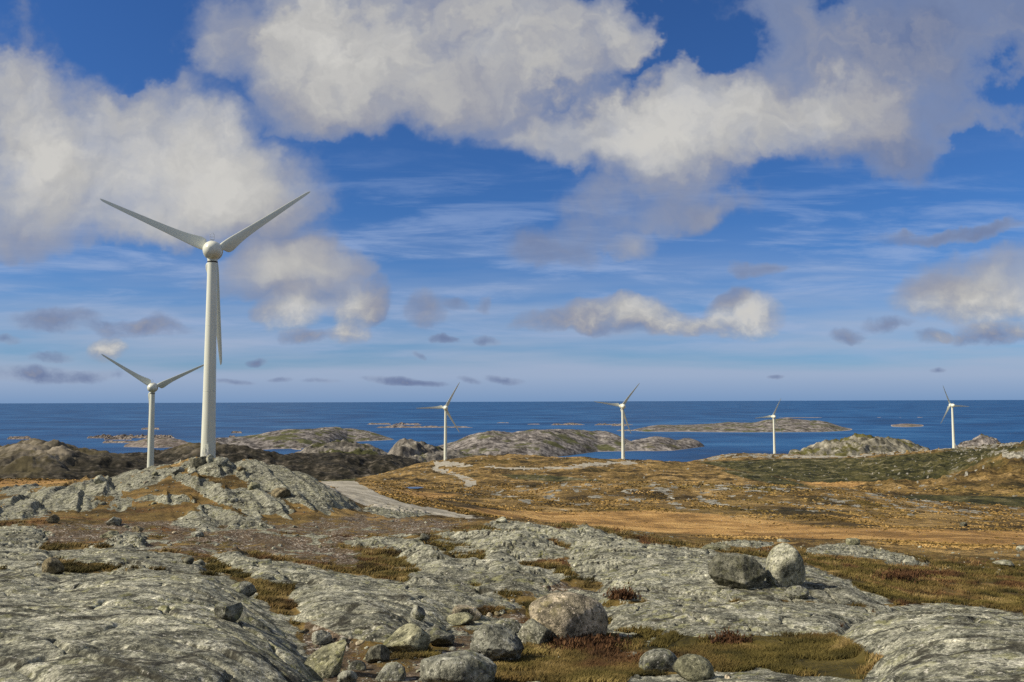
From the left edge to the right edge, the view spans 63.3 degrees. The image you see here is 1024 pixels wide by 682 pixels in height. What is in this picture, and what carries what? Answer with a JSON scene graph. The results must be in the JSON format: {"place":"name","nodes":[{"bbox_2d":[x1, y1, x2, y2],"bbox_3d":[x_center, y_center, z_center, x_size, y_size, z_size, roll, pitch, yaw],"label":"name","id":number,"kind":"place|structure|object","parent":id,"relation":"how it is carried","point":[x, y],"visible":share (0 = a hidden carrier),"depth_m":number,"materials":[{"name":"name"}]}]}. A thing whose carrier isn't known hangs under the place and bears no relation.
{"place":"outdoors","nodes":[
{"label":"outdoors","id":0,"kind":"place"},
{"bbox_2d":[7,436,30,438],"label":"island","id":1,"kind":"structure","parent":0,"point":[20,437],"depth_m":5711.93,"materials":[{"name":"grey stone"}]},
{"bbox_2d":[0,438,174,479],"bbox_3d":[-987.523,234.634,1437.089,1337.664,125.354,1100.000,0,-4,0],"label":"hill","id":2,"kind":"structure","parent":0,"point":[31,458],"depth_m":1322.29,"materials":[{"name":"grey stone"}]},
{"bbox_2d":[87,434,141,437],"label":"island","id":3,"kind":"structure","parent":0,"point":[108,435],"depth_m":5826.00,"materials":[{"name":"grey stone"}]},
{"bbox_2d":[104,436,131,439],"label":"island","id":4,"kind":"structure","parent":0,"point":[118,438],"depth_m":5573.84,"materials":[{"name":"grey stone"}]},
{"bbox_2d":[103,440,133,442],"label":"island","id":5,"kind":"structure","parent":0,"point":[112,441],"depth_m":5134.47,"materials":[{"name":"grey stone"}]},
{"bbox_2d":[124,437,186,447],"bbox_3d":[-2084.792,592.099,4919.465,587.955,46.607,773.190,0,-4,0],"label":"island","id":6,"kind":"structure","parent":0,"point":[164,442],"depth_m":4705.28,"materials":[{"name":"grey stone"}]},
{"bbox_2d":[137,434,173,437],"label":"island","id":7,"kind":"structure","parent":0,"point":[155,436],"depth_m":5820.60,"materials":[{"name":"grey stone"}]},
{"bbox_2d":[216,437,301,449],"bbox_3d":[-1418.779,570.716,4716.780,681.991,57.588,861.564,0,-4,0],"label":"island","id":8,"kind":"structure","parent":0,"point":[241,441],"depth_m":4521.40,"materials":[{"name":"grey stone"}]},
{"bbox_2d":[124,442,420,479],"bbox_3d":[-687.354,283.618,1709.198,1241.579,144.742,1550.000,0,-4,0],"label":"hill","id":9,"kind":"structure","parent":0,"point":[332,466],"depth_m":1654.15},
{"bbox_2d":[228,427,393,448],"bbox_3d":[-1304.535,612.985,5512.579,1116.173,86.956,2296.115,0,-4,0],"label":"island","id":10,"kind":"structure","parent":0,"point":[290,438],"depth_m":4924.06,"materials":[{"name":"grey stone"}]},
{"bbox_2d":[289,439,386,454],"bbox_3d":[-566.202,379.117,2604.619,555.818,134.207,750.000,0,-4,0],"label":"hill","id":11,"kind":"structure","parent":0,"point":[344,446],"depth_m":2581.48,"materials":[{"name":"grey stone"}]},
{"bbox_2d":[367,423,389,424],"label":"island","id":12,"kind":"structure","parent":0,"point":[378,423],"depth_m":8982.81,"materials":[{"name":"grey stone"}]},
{"bbox_2d":[393,422,420,424],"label":"island","id":13,"kind":"structure","parent":0,"point":[401,423],"depth_m":8848.17,"materials":[{"name":"grey stone"}]},
{"bbox_2d":[377,425,472,427],"bbox_3d":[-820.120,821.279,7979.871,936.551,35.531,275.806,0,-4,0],"label":"island","id":14,"kind":"structure","parent":0,"point":[396,426],"depth_m":7881.48,"materials":[{"name":"grey stone"}]},
{"bbox_2d":[387,438,486,462],"bbox_3d":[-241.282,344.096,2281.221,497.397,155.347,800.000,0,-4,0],"label":"hill","id":15,"kind":"structure","parent":0,"point":[421,451],"depth_m":2214.29,"materials":[{"name":"grey stone"}]},
{"bbox_2d":[0,442,1023,681],"bbox_3d":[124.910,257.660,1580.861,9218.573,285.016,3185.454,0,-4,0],"label":"ground","id":16,"kind":"structure","parent":0,"point":[143,623],"depth_m":15.43,"materials":[{"name":"grey stone"}]},
{"bbox_2d":[45,514,59,522],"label":"boulder","id":17,"kind":"object","parent":16,"relation":"on","point":[54,518],"visible":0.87,"depth_m":32.94,"materials":[{"name":"stone"}]},
{"bbox_2d":[42,557,63,573],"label":"boulder","id":18,"kind":"object","parent":16,"relation":"on","point":[53,565],"visible":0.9,"depth_m":10.98,"materials":[{"name":"grey stone"}]},
{"bbox_2d":[94,475,107,483],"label":"boulder","id":19,"kind":"object","parent":16,"relation":"on","point":[98,479],"visible":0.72,"depth_m":46.92,"materials":[{"name":"grey stone"}]},
{"bbox_2d":[100,531,118,537],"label":"boulder","id":20,"kind":"object","parent":16,"relation":"on","point":[108,534],"visible":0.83,"depth_m":21.53,"materials":[{"name":"grey stone"}]},
{"bbox_2d":[106,517,121,525],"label":"boulder","id":21,"kind":"object","parent":16,"relation":"on","point":[114,521],"visible":0.99,"depth_m":33.85,"materials":[{"name":"grey stone"}]},
{"bbox_2d":[132,526,143,531],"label":"boulder","id":22,"kind":"object","parent":16,"relation":"on","point":[137,528],"visible":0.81,"depth_m":25.11,"materials":[{"name":"stone"}]},
{"bbox_2d":[101,354,203,467],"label":"wind turbine","id":23,"kind":"object","parent":16,"relation":"on","point":[152,388],"visible":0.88,"depth_m":503.41,"materials":[{"name":"paint"}]},
{"bbox_2d":[170,467,184,474],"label":"boulder","id":24,"kind":"object","parent":16,"relation":"on","point":[175,470],"visible":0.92,"depth_m":47.03,"materials":[{"name":"grey stone"}]},
{"bbox_2d":[182,557,193,563],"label":"boulder","id":25,"kind":"object","parent":16,"relation":"on","point":[188,560],"visible":0.96,"depth_m":12.44,"materials":[{"name":"grey stone"}]},
{"bbox_2d":[188,468,197,472],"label":"stone","id":26,"kind":"object","parent":16,"relation":"on","point":[191,470],"visible":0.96,"depth_m":45.82,"materials":[{"name":"grey stone"}]},
{"bbox_2d":[191,531,203,536],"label":"boulder","id":27,"kind":"object","parent":16,"relation":"on","point":[197,534],"visible":0.98,"depth_m":23.75,"materials":[{"name":"grey stone"}]},
{"bbox_2d":[189,456,206,467],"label":"boulder","id":28,"kind":"object","parent":16,"relation":"on","point":[197,462],"visible":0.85,"depth_m":47.99,"materials":[{"name":"grey stone"}]},
{"bbox_2d":[194,559,204,565],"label":"boulder","id":29,"kind":"object","parent":16,"relation":"on","point":[201,562],"visible":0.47,"depth_m":12.68,"materials":[{"name":"grey stone"}]},
{"bbox_2d":[100,191,309,457],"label":"wind turbine","id":30,"kind":"object","parent":16,"relation":"on","point":[213,252],"visible":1,"depth_m":254.11,"materials":[{"name":"paint"}]},
{"bbox_2d":[206,454,213,462],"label":"boulder","id":31,"kind":"object","parent":16,"relation":"on","point":[209,458],"visible":1,"depth_m":48.09,"materials":[{"name":"grey stone"}]},
{"bbox_2d":[213,457,227,465],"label":"boulder","id":32,"kind":"object","parent":16,"relation":"on","point":[220,461],"visible":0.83,"depth_m":48.04,"materials":[{"name":"grey stone"}]},
{"bbox_2d":[214,602,242,621],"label":"boulder","id":33,"kind":"object","parent":16,"relation":"on","point":[231,611],"visible":0.91,"depth_m":5.87,"materials":[{"name":"grey stone"}]},
{"bbox_2d":[230,498,237,502],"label":"stone","id":34,"kind":"object","parent":16,"relation":"on","point":[233,500],"visible":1,"depth_m":40.53,"materials":[{"name":"grey stone"}]},
{"bbox_2d":[237,466,245,470],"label":"stone","id":35,"kind":"object","parent":16,"relation":"on","point":[239,468],"visible":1,"depth_m":47.10,"materials":[{"name":"grey stone"}]},
{"bbox_2d":[229,581,255,596],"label":"boulder","id":36,"kind":"object","parent":16,"relation":"on","point":[247,588],"visible":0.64,"depth_m":8.69,"materials":[{"name":"grey stone"}]},
{"bbox_2d":[248,482,259,489],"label":"boulder","id":37,"kind":"object","parent":16,"relation":"on","point":[252,485],"visible":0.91,"depth_m":43.96,"materials":[{"name":"grey stone"}]},
{"bbox_2d":[271,487,290,497],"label":"boulder","id":38,"kind":"object","parent":16,"relation":"on","point":[281,492],"visible":0.87,"depth_m":42.98,"materials":[{"name":"beige stone"}]},
{"bbox_2d":[312,630,331,644],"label":"boulder","id":39,"kind":"object","parent":16,"relation":"on","point":[321,637],"visible":0.94,"depth_m":6.70,"materials":[{"name":"grey stone"}]},
{"bbox_2d":[304,639,346,677],"bbox_3d":[-1.239,2.104,5.474,0.282,0.212,0.226,0,-4,0],"label":"boulder","id":40,"kind":"object","parent":16,"relation":"on","point":[324,661],"visible":0.94,"depth_m":5.46,"materials":[{"name":"grey stone"}]},
{"bbox_2d":[338,670,356,681],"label":"boulder","id":41,"kind":"object","parent":16,"relation":"on","point":[347,676],"visible":1,"depth_m":5.16,"materials":[{"name":"grey stone"}]},
{"bbox_2d":[347,660,365,670],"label":"boulder","id":42,"kind":"object","parent":16,"relation":"on","point":[357,665],"visible":0.76,"depth_m":5.72,"materials":[{"name":"grey stone"}]},
{"bbox_2d":[356,640,364,645],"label":"stone","id":43,"kind":"object","parent":16,"relation":"on","point":[359,642],"visible":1,"depth_m":6.59,"materials":[{"name":"beige stone"}]},
{"bbox_2d":[365,644,389,662],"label":"boulder","id":44,"kind":"object","parent":16,"relation":"on","point":[377,653],"visible":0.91,"depth_m":6.05,"materials":[{"name":"grey stone"}]},
{"bbox_2d":[375,662,405,681],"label":"boulder","id":45,"kind":"object","parent":16,"relation":"on","point":[392,671],"visible":1,"depth_m":5.35,"materials":[{"name":"grey stone"}]},
{"bbox_2d":[383,623,430,653],"bbox_3d":[-0.829,2.386,6.536,0.379,0.287,0.322,0,-4,0],"label":"boulder","id":46,"kind":"object","parent":16,"relation":"on","point":[409,637],"visible":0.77,"depth_m":6.46,"materials":[{"name":"grey stone"}]},
{"bbox_2d":[410,605,425,620],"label":"boulder","id":47,"kind":"object","parent":16,"relation":"on","point":[417,612],"visible":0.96,"depth_m":7.82,"materials":[{"name":"grey stone"}]},
{"bbox_2d":[419,533,429,541],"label":"boulder","id":48,"kind":"object","parent":16,"relation":"on","point":[425,537],"visible":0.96,"depth_m":20.39,"materials":[{"name":"grey stone"}]},
{"bbox_2d":[418,382,459,459],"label":"wind turbine","id":49,"kind":"object","parent":16,"relation":"on","point":[445,408],"visible":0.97,"depth_m":1004.61,"materials":[{"name":"paint"}]},
{"bbox_2d":[425,627,454,645],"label":"boulder","id":50,"kind":"object","parent":16,"relation":"on","point":[438,637],"visible":0.81,"depth_m":6.94,"materials":[{"name":"grey stone"}]},
{"bbox_2d":[420,649,496,681],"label":"boulder","id":51,"kind":"object","parent":16,"relation":"on","point":[466,665],"visible":1,"depth_m":5.08,"materials":[{"name":"grey stone"}]},
{"bbox_2d":[446,612,473,625],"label":"boulder","id":52,"kind":"object","parent":16,"relation":"on","point":[459,618],"visible":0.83,"depth_m":8.36,"materials":[{"name":"grey stone"}]},
{"bbox_2d":[452,605,480,620],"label":"boulder","id":53,"kind":"object","parent":16,"relation":"on","point":[474,612],"visible":0.66,"depth_m":8.59,"materials":[{"name":"grey stone"}]},
{"bbox_2d":[470,623,523,661],"bbox_3d":[-0.115,2.267,6.225,0.414,0.307,0.332,0,-4,0],"label":"boulder","id":54,"kind":"object","parent":16,"relation":"on","point":[495,642],"visible":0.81,"depth_m":6.13,"materials":[{"name":"grey stone"}]},
{"bbox_2d":[496,516,506,523],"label":"boulder","id":55,"kind":"object","parent":16,"relation":"on","point":[502,519],"visible":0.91,"depth_m":38.03,"materials":[{"name":"beige stone"}]},
{"bbox_2d":[495,618,520,632],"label":"boulder","id":56,"kind":"object","parent":16,"relation":"on","point":[512,624],"visible":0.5,"depth_m":7.92,"materials":[{"name":"grey stone"}]},
{"bbox_2d":[0,477,1023,549],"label":"heath","id":57,"kind":"object","parent":16,"relation":"on","point":[958,544],"visible":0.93,"depth_m":160.57,"materials":[{"name":"brown plant"}]},
{"bbox_2d":[32,466,1019,681],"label":"rubble","id":58,"kind":"object","parent":16,"relation":"on","point":[400,537],"visible":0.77,"depth_m":31.02,"materials":[{"name":"grey stone"}]},
{"bbox_2d":[519,618,552,644],"bbox_3d":[0.225,2.524,7.149,0.271,0.270,0.279,-3,-5,38],"label":"boulder","id":59,"kind":"object","parent":16,"relation":"on","point":[532,630],"visible":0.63,"depth_m":7.05,"materials":[{"name":"grey stone"}]},
{"bbox_2d":[529,592,607,641],"bbox_3d":[0.498,2.489,7.366,0.682,0.521,0.514,2,-5,-26],"label":"boulder","id":60,"kind":"object","parent":16,"relation":"on","point":[560,614],"visible":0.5,"depth_m":7.19,"materials":[{"name":"grey stone"}]},
{"bbox_2d":[594,383,639,459],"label":"wind turbine","id":61,"kind":"object","parent":16,"relation":"on","point":[622,406],"visible":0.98,"depth_m":979.47,"materials":[{"name":"paint"}]},
{"bbox_2d":[639,648,677,671],"bbox_3d":[1.036,2.269,5.859,0.295,0.195,0.215,1,-4,-15],"label":"boulder","id":62,"kind":"object","parent":16,"relation":"on","point":[661,659],"visible":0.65,"depth_m":5.77,"materials":[{"name":"grey stone"}]},
{"bbox_2d":[672,654,713,681],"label":"boulder","id":63,"kind":"object","parent":16,"relation":"on","point":[693,667],"visible":0.98,"depth_m":5.38,"materials":[{"name":"grey stone"}]},
{"bbox_2d":[701,544,730,551],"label":"boulder","id":64,"kind":"object","parent":16,"relation":"on","point":[716,546],"visible":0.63,"depth_m":18.97,"materials":[{"name":"grey stone"}]},
{"bbox_2d":[708,553,766,588],"bbox_3d":[2.913,2.994,10.789,0.771,0.433,0.578,0,-4,0],"label":"boulder","id":65,"kind":"object","parent":16,"relation":"on","point":[735,571],"visible":0.94,"depth_m":10.66,"materials":[{"name":"grey stone"}]},
{"bbox_2d":[536,565,945,653],"bbox_3d":[4.697,4.018,13.623,3.085,2.351,16.830,-3,-5,33],"label":"heather","id":66,"kind":"object","parent":16,"relation":"on","point":[602,641],"visible":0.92,"depth_m":6.97,"materials":[{"name":"brown plant"}]},
{"bbox_2d":[758,399,782,453],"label":"wind turbine","id":67,"kind":"object","parent":16,"relation":"on","point":[773,416],"visible":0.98,"depth_m":1431.70,"materials":[{"name":"paint"}]},
{"bbox_2d":[777,539,789,541],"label":"boulder","id":68,"kind":"object","parent":16,"relation":"on","point":[781,540],"visible":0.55,"depth_m":50.51,"materials":[{"name":"grey stone"}]},
{"bbox_2d":[766,543,805,586],"bbox_3d":[3.608,3.009,10.938,0.548,0.662,0.466,0,-4,0],"label":"boulder","id":69,"kind":"object","parent":16,"relation":"on","point":[785,566],"visible":0.77,"depth_m":10.77,"materials":[{"name":"grey stone"}]},
{"bbox_2d":[785,586,808,598],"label":"boulder","id":70,"kind":"object","parent":16,"relation":"on","point":[796,592],"visible":0.95,"depth_m":10.23,"materials":[{"name":"grey stone"}]},
{"bbox_2d":[846,538,859,544],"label":"boulder","id":71,"kind":"object","parent":16,"relation":"on","point":[852,541],"visible":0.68,"depth_m":37.05,"materials":[{"name":"beige stone"}]},
{"bbox_2d":[903,559,918,563],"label":"boulder","id":72,"kind":"object","parent":16,"relation":"on","point":[906,560],"visible":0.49,"depth_m":25.52,"materials":[{"name":"grey stone"}]},
{"bbox_2d":[941,386,968,447],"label":"wind turbine","id":73,"kind":"object","parent":16,"relation":"on","point":[951,405],"visible":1,"depth_m":1313.55,"materials":[{"name":"paint"}]},
{"bbox_2d":[960,522,967,526],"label":"boulder","id":74,"kind":"object","parent":16,"relation":"on","point":[964,524],"visible":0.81,"depth_m":134.42,"materials":[{"name":"grey stone"}]},
{"bbox_2d":[992,560,1013,566],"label":"boulder","id":75,"kind":"object","parent":16,"relation":"on","point":[1005,562],"visible":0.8,"depth_m":24.62,"materials":[{"name":"grey stone"}]},
{"bbox_2d":[1016,546,1023,550],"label":"boulder","id":76,"kind":"object","parent":16,"relation":"on","point":[1019,548],"visible":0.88,"depth_m":60.41,"materials":[{"name":"white stone"}]},
{"bbox_2d":[0,400,1023,461],"bbox_3d":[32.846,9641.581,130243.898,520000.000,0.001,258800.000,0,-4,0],"label":"sea","id":77,"kind":"structure","parent":0,"point":[78,424],"depth_m":10905.88,"materials":[{"name":"liquid"}]},
{"bbox_2d":[0,519,1023,681],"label":"grass","id":78,"kind":"structure","parent":0,"point":[576,665],"depth_m":10.45,"materials":[{"name":"brown plant"}]},
{"bbox_2d":[0,0,1023,402],"label":"sky","id":79,"kind":"structure","parent":0,"point":[507,200],"materials":[{"name":"blue"}]},
{"bbox_2d":[439,429,638,456],"bbox_3d":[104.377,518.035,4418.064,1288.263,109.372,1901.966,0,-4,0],"label":"island","id":80,"kind":"structure","parent":0,"point":[556,442],"depth_m":3936.16,"materials":[{"name":"grey stone"}]},
{"bbox_2d":[552,423,582,424],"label":"island","id":81,"kind":"structure","parent":0,"point":[567,424],"depth_m":8616.57,"materials":[{"name":"grey stone"}]},
{"bbox_2d":[596,423,631,424],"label":"island","id":82,"kind":"structure","parent":0,"point":[611,424],"depth_m":8545.95,"materials":[{"name":"grey stone"}]},
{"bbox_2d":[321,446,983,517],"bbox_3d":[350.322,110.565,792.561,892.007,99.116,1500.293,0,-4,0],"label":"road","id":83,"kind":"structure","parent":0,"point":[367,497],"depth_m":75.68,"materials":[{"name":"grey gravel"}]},
{"bbox_2d":[625,436,703,450],"bbox_3d":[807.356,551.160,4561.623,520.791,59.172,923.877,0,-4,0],"label":"island","id":84,"kind":"structure","parent":0,"point":[656,443],"depth_m":4296.31,"materials":[{"name":"grey stone"}]},
{"bbox_2d":[634,418,851,431],"bbox_3d":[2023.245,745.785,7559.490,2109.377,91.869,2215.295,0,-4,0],"label":"island","id":85,"kind":"structure","parent":0,"point":[791,425],"depth_m":6841.18,"materials":[{"name":"grey stone"}]},
{"bbox_2d":[782,417,821,417],"bbox_3d":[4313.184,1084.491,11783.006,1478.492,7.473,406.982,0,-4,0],"label":"island","id":86,"kind":"structure","parent":0,"point":[801,417],"depth_m":11700.86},
{"bbox_2d":[789,433,929,455],"bbox_3d":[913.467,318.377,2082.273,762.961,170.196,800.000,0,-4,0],"label":"hill","id":87,"kind":"structure","parent":0,"point":[855,444],"depth_m":2038.90,"materials":[{"name":"grey stone"}]},
{"bbox_2d":[891,424,923,426],"bbox_3d":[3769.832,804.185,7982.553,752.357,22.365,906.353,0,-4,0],"label":"island","id":88,"kind":"structure","parent":0,"point":[907,425],"depth_m":7748.55,"materials":[{"name":"grey stone"}]},
{"bbox_2d":[955,433,1000,446],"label":"hill","id":89,"kind":"structure","parent":0,"point":[980,439],"depth_m":2606.44,"materials":[{"name":"grey stone"}]}
]}

